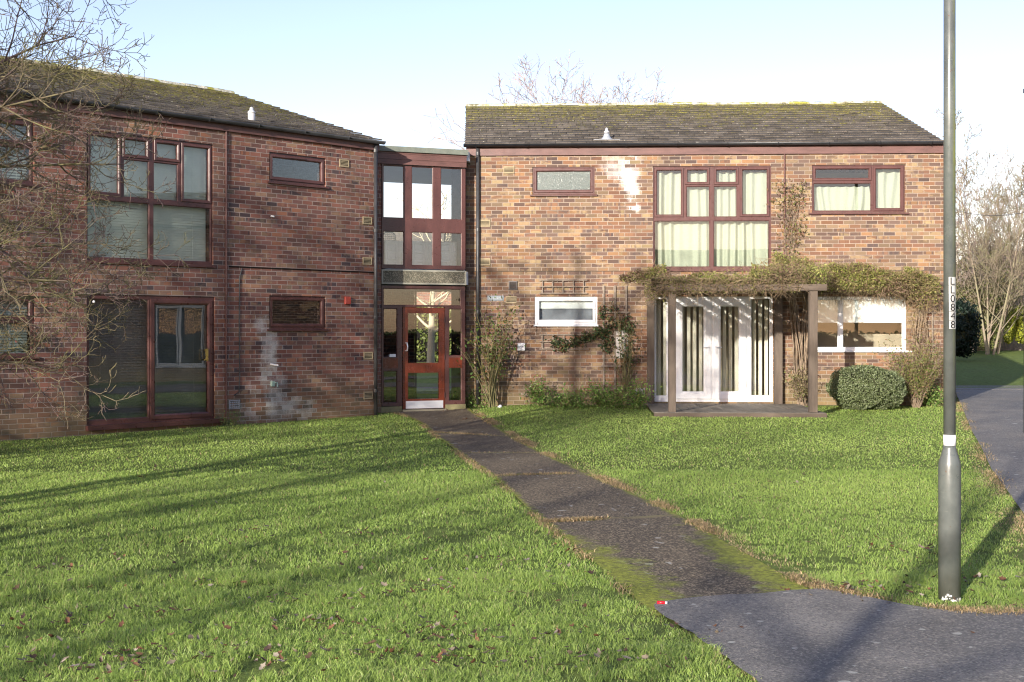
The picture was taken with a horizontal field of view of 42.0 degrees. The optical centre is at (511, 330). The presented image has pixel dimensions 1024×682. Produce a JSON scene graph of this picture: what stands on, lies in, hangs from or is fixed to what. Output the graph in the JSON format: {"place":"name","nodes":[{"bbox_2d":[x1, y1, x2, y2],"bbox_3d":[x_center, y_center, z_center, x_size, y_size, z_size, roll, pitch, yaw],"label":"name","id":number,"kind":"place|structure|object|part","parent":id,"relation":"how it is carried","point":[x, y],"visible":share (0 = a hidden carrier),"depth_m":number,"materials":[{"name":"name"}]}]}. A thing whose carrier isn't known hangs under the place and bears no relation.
{"place":"outdoors","nodes":[
{"label":"outdoors","id":0,"kind":"place"},
{"bbox_2d":[384,232,395,239],"bbox_3d":[-2.493,-1.555,26.456,0.269,0.795,0.412,0,0,-22],"label":"chair","id":1,"kind":"object","parent":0,"point":[390,236],"visible":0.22,"depth_m":26.28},
{"bbox_2d":[382,240,464,270],"bbox_3d":[-1.725,-1.457,26.201,1.644,0.599,0.193,0,0,-22],"label":"railing","id":2,"kind":"object","parent":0,"point":[421,252],"visible":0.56,"depth_m":26.07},
{"bbox_3d":[-2.331,-1.462,25.869,0.258,0.569,0.023,0,0,-22],"label":"door","id":3,"kind":"part","parent":2,"relation":"part of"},
{"bbox_3d":[-2.076,-1.462,25.970,0.258,0.569,0.023,0,0,-22],"label":"door","id":4,"kind":"part","parent":2,"relation":"part of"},
{"bbox_3d":[-1.821,-1.462,26.071,0.258,0.569,0.023,0,0,-22],"label":"door","id":5,"kind":"part","parent":2,"relation":"part of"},
{"bbox_3d":[-1.567,-1.462,26.172,0.258,0.569,0.023,0,0,-22],"label":"door","id":6,"kind":"part","parent":2,"relation":"part of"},
{"bbox_3d":[-1.312,-1.462,26.273,0.258,0.569,0.023,0,0,-22],"label":"door","id":7,"kind":"part","parent":2,"relation":"part of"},
{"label":"door","id":8,"kind":"part","parent":2,"relation":"part of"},
{"bbox_2d":[444,233,450,241],"bbox_3d":[-1.337,-1.572,26.914,0.212,0.830,0.412,0,0,-22],"label":"chair","id":9,"kind":"object","parent":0,"point":[447,234],"visible":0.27,"depth_m":26.72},
{"bbox_2d":[0,344,1023,681],"bbox_3d":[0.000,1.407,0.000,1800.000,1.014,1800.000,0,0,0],"label":"ground","id":10,"kind":"structure","parent":0,"point":[1000,368],"depth_m":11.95,"materials":[{"name":"green plant"}]},
{"bbox_2d":[0,0,193,428],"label":"bare tree","id":11,"kind":"object","parent":10,"relation":"on","point":[5,103],"visible":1,"depth_m":11.44,"materials":[{"name":"brown plant"}]},
{"bbox_2d":[0,55,385,440],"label":"brick house","id":12,"kind":"structure","parent":10,"relation":"on","point":[264,309],"depth_m":22.21,"materials":[{"name":"brick"}]},
{"bbox_2d":[0,118,38,186],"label":"window","id":13,"kind":"structure","parent":12,"relation":"in","point":[18,122],"depth_m":19.83,"materials":[{"name":"brown glass"}]},
{"bbox_2d":[0,296,38,359],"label":"window","id":14,"kind":"structure","parent":12,"relation":"in","point":[18,326],"depth_m":19.83,"materials":[{"name":"brown glass"}]},
{"bbox_2d":[85,130,215,267],"bbox_3d":[-5.802,-2.071,21.381,0.230,2.046,2.336,0,0,44],"label":"window","id":15,"kind":"structure","parent":12,"relation":"in","point":[183,210],"depth_m":21.44,"materials":[{"name":"brown glass"}]},
{"bbox_2d":[85,294,223,430],"bbox_3d":[-5.751,0.482,21.419,0.290,2.103,2.461,0,0,44],"label":"patio door","id":16,"kind":"structure","parent":12,"relation":"in","point":[149,332],"depth_m":21.42,"materials":[{"name":"clear glass"}]},
{"bbox_2d":[267,152,329,188],"bbox_3d":[-3.777,-2.814,23.440,0.145,0.544,1.330,0,0,44],"label":"window","id":17,"kind":"structure","parent":12,"relation":"in","point":[274,180],"depth_m":23.42,"materials":[{"name":"brown glass"}]},
{"bbox_2d":[267,295,329,330],"bbox_3d":[-3.777,-0.305,23.440,0.145,0.616,1.330,0,0,44],"label":"window","id":18,"kind":"structure","parent":12,"relation":"in","point":[272,327],"depth_m":23.42,"materials":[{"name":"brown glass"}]},
{"bbox_2d":[212,407,244,426],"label":"weed","id":19,"kind":"object","parent":10,"relation":"on","point":[230,422],"visible":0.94,"depth_m":22.15,"materials":[{"name":"green plant"}]},
{"bbox_2d":[384,232,450,307],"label":"brick house","id":20,"kind":"structure","parent":10,"relation":"on","point":[424,295],"depth_m":65.10,"materials":[{"name":"beige brick"}]},
{"bbox_2d":[377,145,469,412],"bbox_3d":[-2.632,-0.830,27.510,5.800,5.360,4.350,0,0,-22],"label":"entrance link","id":21,"kind":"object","parent":10,"relation":"on","point":[399,367],"visible":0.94,"depth_m":25.77,"materials":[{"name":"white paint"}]},
{"bbox_2d":[381,164,464,269],"bbox_3d":[-1.703,-2.182,25.705,1.685,1.986,0.070,0,0,-22],"label":"landing window","id":22,"kind":"structure","parent":21,"relation":"in","point":[435,225],"depth_m":25.68,"materials":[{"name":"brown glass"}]},
{"bbox_2d":[402,307,444,408],"bbox_3d":[-1.685,0.524,25.656,0.850,1.945,0.127,0,0,-22],"label":"door","id":23,"kind":"structure","parent":21,"relation":"in","point":[439,367],"depth_m":25.68,"materials":[{"name":"red wood"}]},
{"bbox_2d":[396,185,450,362],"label":"bare tree","id":24,"kind":"object","parent":10,"relation":"on","point":[432,330],"visible":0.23,"depth_m":43.95,"materials":[{"name":"beige plant"}]},
{"bbox_2d":[417,307,450,361],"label":"hedge","id":25,"kind":"object","parent":10,"relation":"on","point":[422,336],"visible":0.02,"depth_m":51.12,"materials":[{"name":"green plant"}]},
{"bbox_2d":[453,386,484,407],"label":"bed plant","id":26,"kind":"object","parent":10,"relation":"on","point":[469,402],"visible":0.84,"depth_m":26.26,"materials":[{"name":"green plant"}]},
{"bbox_2d":[469,387,498,406],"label":"bed plant","id":27,"kind":"object","parent":10,"relation":"on","point":[483,400],"visible":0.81,"depth_m":26.25,"materials":[{"name":"green plant"}]},
{"bbox_2d":[453,294,525,406],"bbox_3d":[-0.308,0.393,25.929,1.514,2.197,1.442,0,0,38],"label":"rose bush","id":28,"kind":"object","parent":10,"relation":"on","point":[494,360],"visible":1,"depth_m":25.82,"materials":[{"name":"green plant"}]},
{"bbox_2d":[1,409,1021,681],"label":"fallen leaves","id":29,"kind":"object","parent":10,"relation":"on","point":[267,647],"visible":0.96,"depth_m":7.62,"materials":[{"name":"brown plant"}]},
{"bbox_2d":[411,51,656,149],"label":"bare tree","id":30,"kind":"object","parent":10,"relation":"on","point":[527,87],"visible":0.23,"depth_m":47.51,"materials":[{"name":"brown plant"}]},
{"bbox_2d":[519,374,553,406],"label":"bed plant","id":31,"kind":"object","parent":10,"relation":"on","point":[536,392],"visible":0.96,"depth_m":25.65,"materials":[{"name":"green plant"}]},
{"bbox_2d":[543,387,571,407],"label":"bed plant","id":32,"kind":"object","parent":10,"relation":"on","point":[557,403],"visible":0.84,"depth_m":25.25,"materials":[{"name":"green plant"}]},
{"bbox_2d":[556,382,595,408],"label":"bed plant","id":33,"kind":"object","parent":10,"relation":"on","point":[572,402],"visible":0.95,"depth_m":25.07,"materials":[{"name":"green plant"}]},
{"bbox_2d":[576,367,592,394],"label":"weed","id":34,"kind":"object","parent":10,"relation":"on","point":[582,380],"visible":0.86,"depth_m":25.89,"materials":[{"name":"green plant"}]},
{"bbox_2d":[582,371,622,407],"bbox_3d":[1.703,1.128,25.437,0.802,0.710,0.746,0,0,0],"label":"bed plant","id":35,"kind":"object","parent":10,"relation":"on","point":[597,401],"visible":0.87,"depth_m":25.29,"materials":[{"name":"green plant"}]},
{"bbox_2d":[597,381,631,408],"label":"bed plant","id":36,"kind":"object","parent":10,"relation":"on","point":[615,402],"visible":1,"depth_m":25.06,"materials":[{"name":"green plant"}]},
{"bbox_2d":[553,67,682,102],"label":"bare tree","id":37,"kind":"object","parent":10,"relation":"on","point":[615,93],"visible":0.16,"depth_m":49.78,"materials":[{"name":"brown plant"}]},
{"bbox_2d":[617,374,662,409],"bbox_3d":[2.332,1.144,24.992,0.707,0.692,0.892,0,0,-18],"label":"bed plant","id":38,"kind":"object","parent":10,"relation":"on","point":[637,397],"visible":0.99,"depth_m":24.83,"materials":[{"name":"green plant"}]},
{"bbox_2d":[463,100,942,407],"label":"brick house","id":39,"kind":"structure","parent":10,"relation":"on","point":[597,196],"depth_m":26.24,"materials":[{"name":"brick"}]},
{"bbox_2d":[539,279,586,293],"bbox_3d":[1.008,-0.867,26.202,0.946,0.280,0.026,0,0,3],"label":"trellis","id":40,"kind":"object","parent":39,"relation":"attached to","point":[562,286],"visible":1,"depth_m":26.19,"materials":[{"name":"brown wood"}]},
{"bbox_2d":[530,167,596,195],"bbox_3d":[1.017,-2.939,26.272,1.324,0.577,0.145,0,0,3],"label":"window","id":41,"kind":"structure","parent":39,"relation":"in","point":[546,181],"depth_m":26.29,"materials":[{"name":"brown glass"}]},
{"bbox_2d":[539,334,588,349],"bbox_3d":[1.021,0.214,26.202,0.972,0.310,0.026,0,0,3],"label":"trellis","id":42,"kind":"object","parent":39,"relation":"attached to","point":[574,348],"visible":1,"depth_m":26.19,"materials":[{"name":"brown wood"}]},
{"bbox_2d":[534,297,597,325],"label":"window","id":43,"kind":"structure","parent":39,"relation":"in","point":[549,311],"depth_m":26.35,"materials":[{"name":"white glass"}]},
{"bbox_2d":[601,285,628,392],"bbox_3d":[2.020,0.210,26.156,0.542,2.202,0.026,0,0,3],"label":"trellis","id":44,"kind":"object","parent":39,"relation":"attached to","point":[615,336],"visible":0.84,"depth_m":26.16,"materials":[{"name":"brown wood"}]},
{"bbox_2d":[545,301,636,391],"bbox_3d":[1.549,0.410,26.153,1.818,1.976,0.170,0,0,3],"label":"ivy","id":45,"kind":"object","parent":44,"relation":"attached to","point":[600,332],"visible":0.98,"depth_m":26.13,"materials":[{"name":"green plant"}]},
{"bbox_2d":[602,295,645,402],"bbox_3d":[2.208,0.354,26.004,0.961,2.110,1.060,0,0,0],"label":"climbing rose","id":46,"kind":"object","parent":44,"relation":"attached to","point":[630,362],"visible":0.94,"depth_m":25.96,"materials":[{"name":"green plant"}]},
{"bbox_2d":[653,166,770,271],"bbox_3d":[3.927,-2.196,26.227,2.352,2.067,0.308,0,0,3],"label":"window","id":47,"kind":"structure","parent":39,"relation":"in","point":[714,219],"depth_m":26.29,"materials":[{"name":"brown glass"}]},
{"bbox_2d":[654,297,772,401],"bbox_3d":[3.947,0.361,26.224,2.319,2.063,0.343,0,0,3],"label":"patio door","id":48,"kind":"structure","parent":39,"relation":"in","point":[711,392],"depth_m":26.15,"materials":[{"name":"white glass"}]},
{"bbox_2d":[808,165,908,214],"bbox_3d":[6.753,-2.752,26.082,1.931,0.966,0.287,0,0,3],"label":"window","id":49,"kind":"structure","parent":39,"relation":"in","point":[886,193],"depth_m":26.14,"materials":[{"name":"brown glass"}]},
{"bbox_2d":[818,297,911,351],"bbox_3d":[6.776,-0.125,26.031,1.991,1.083,0.187,0,0,3],"label":"window","id":50,"kind":"structure","parent":39,"relation":"in","point":[827,313],"depth_m":26.09,"materials":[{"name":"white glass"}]},
{"bbox_2d":[917,300,935,385],"bbox_3d":[8.039,0.281,25.883,0.362,1.772,0.026,0,0,3],"label":"trellis","id":51,"kind":"object","parent":39,"relation":"attached to","point":[933,328],"visible":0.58,"depth_m":25.88,"materials":[{"name":"brown wood"}]},
{"bbox_2d":[417,386,1023,681],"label":"footway","id":52,"kind":"structure","parent":10,"relation":"on","point":[822,635],"depth_m":7.74,"materials":[{"name":"asphalt"}]},
{"bbox_3d":[7.720,-1.000,20.000,0.100,5.300,0.100,0,0,0],"label":"pole","id":53,"kind":"object","parent":52,"relation":"on","visible":0},
{"bbox_2d":[956,210,1023,215],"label":"overhead wire","id":54,"kind":"object","parent":53,"relation":"attached to","point":[992,215],"visible":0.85,"depth_m":22.05,"materials":[{"name":"black metal"}]},
{"bbox_2d":[645,403,826,417],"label":"deck","id":55,"kind":"structure","parent":10,"relation":"on","point":[733,410],"depth_m":23.76,"materials":[{"name":"grey concrete"}]},
{"bbox_2d":[644,284,826,412],"bbox_3d":[4.029,0.327,24.652,3.005,2.391,2.890,0,0,3],"label":"pergola","id":56,"kind":"object","parent":55,"relation":"on","point":[813,289],"visible":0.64,"depth_m":23.30,"materials":[{"name":"brown wood"}]},
{"bbox_2d":[616,178,942,405],"bbox_3d":[5.203,-0.772,24.645,6.571,4.491,3.588,0,0,0],"label":"creeper","id":57,"kind":"object","parent":10,"relation":"on","point":[871,278],"visible":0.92,"depth_m":25.35,"materials":[{"name":"green plant"}]},
{"bbox_2d":[779,358,819,400],"bbox_3d":[5.541,0.937,25.641,0.771,0.826,0.604,0,0,0],"label":"vine foot","id":58,"kind":"object","parent":10,"relation":"on","point":[798,390],"visible":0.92,"depth_m":25.65},
{"bbox_2d":[825,364,907,409],"bbox_3d":[6.631,1.062,24.901,1.528,0.877,1.251,0,0,0],"label":"clipped bush","id":59,"kind":"object","parent":10,"relation":"on","point":[861,387],"visible":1,"depth_m":24.52,"materials":[{"name":"green plant"}]},
{"bbox_2d":[872,334,942,407],"bbox_3d":[7.623,0.758,25.284,1.582,1.449,1.027,0,0,0],"label":"shrub","id":60,"kind":"object","parent":10,"relation":"on","point":[917,387],"visible":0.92,"depth_m":25.23,"materials":[{"name":"brown plant"}]},
{"bbox_2d":[921,377,942,406],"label":"bed plant","id":61,"kind":"object","parent":10,"relation":"on","point":[934,399],"visible":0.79,"depth_m":25.61,"materials":[{"name":"green plant"}]},
{"bbox_2d":[938,0,960,601],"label":"lamp post","id":62,"kind":"object","parent":10,"relation":"on","point":[949,525],"visible":0.97,"depth_m":8.59,"materials":[{"name":"metal"}]},
{"bbox_2d":[956,297,982,357],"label":"dark conifer","id":63,"kind":"object","parent":10,"relation":"on","point":[968,324],"visible":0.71,"depth_m":49.27,"materials":[{"name":"green plant"}]},
{"bbox_2d":[933,108,1023,354],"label":"bare tree","id":64,"kind":"object","parent":10,"relation":"on","point":[984,245],"visible":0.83,"depth_m":55.84,"materials":[{"name":"brown plant"}]},
{"bbox_2d":[956,150,1015,310],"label":"bare tree","id":65,"kind":"object","parent":10,"relation":"on","point":[961,221],"visible":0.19,"depth_m":57.43,"materials":[{"name":"brown plant"}]},
{"bbox_2d":[956,227,1023,350],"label":"thicket shrub","id":66,"kind":"object","parent":10,"relation":"on","point":[966,296],"visible":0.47,"depth_m":56.80,"materials":[{"name":"brown plant"}]},
{"bbox_2d":[956,179,1023,308],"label":"bare tree","id":67,"kind":"object","parent":10,"relation":"on","point":[974,199],"visible":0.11,"depth_m":63.83,"materials":[{"name":"brown plant"}]},
{"bbox_2d":[960,258,1023,349],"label":"thicket shrub","id":68,"kind":"object","parent":10,"relation":"on","point":[998,308],"visible":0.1,"depth_m":57.73,"materials":[{"name":"brown plant"}]},
{"bbox_2d":[962,151,1023,305],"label":"bare tree","id":69,"kind":"object","parent":10,"relation":"on","point":[1004,219],"visible":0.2,"depth_m":67.68,"materials":[{"name":"brown plant"}]},
{"bbox_2d":[978,320,1008,350],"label":"shrub","id":70,"kind":"object","parent":10,"relation":"on","point":[992,339],"visible":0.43,"depth_m":56.79,"materials":[{"name":"green plant"}]},
{"bbox_2d":[987,251,1023,343],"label":"brick house","id":71,"kind":"structure","parent":10,"relation":"on","point":[1010,266],"depth_m":93.80,"materials":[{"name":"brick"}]},
{"bbox_2d":[1001,306,1015,343],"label":"conifer","id":72,"kind":"object","parent":10,"relation":"on","point":[1011,334],"visible":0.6,"depth_m":59.18,"materials":[{"name":"green plant"}]},
{"bbox_2d":[1000,337,1023,349],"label":"board fence","id":73,"kind":"object","parent":10,"relation":"on","point":[1014,345],"visible":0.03,"depth_m":61.00,"materials":[{"name":"brown wood"}]},
{"bbox_2d":[1001,274,1023,310],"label":"thicket shrub","id":74,"kind":"object","parent":10,"relation":"on","point":[1018,297],"visible":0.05,"depth_m":71.74,"materials":[{"name":"brown plant"}]},
{"bbox_2d":[1015,304,1023,343],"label":"conifer","id":75,"kind":"object","parent":10,"relation":"on","point":[1019,335],"visible":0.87,"depth_m":59.24,"materials":[{"name":"green plant"}]},
{"bbox_2d":[0,0,1023,264],"label":"sky","id":76,"kind":"structure","parent":0,"point":[373,68],"materials":[{"name":"blue"}]},
{"bbox_2d":[388,407,807,615],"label":"path","id":77,"kind":"structure","parent":0,"point":[651,554],"depth_m":11.33,"materials":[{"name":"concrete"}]},
{"bbox_2d":[657,601,667,603],"bbox_3d":[0.949,1.717,8.420,0.065,0.022,0.022,0,0,12],"label":"lighter","id":78,"kind":"object","parent":77,"relation":"on","point":[662,602],"visible":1,"depth_m":8.41,"materials":[{"name":"red plastic"}]}
]}

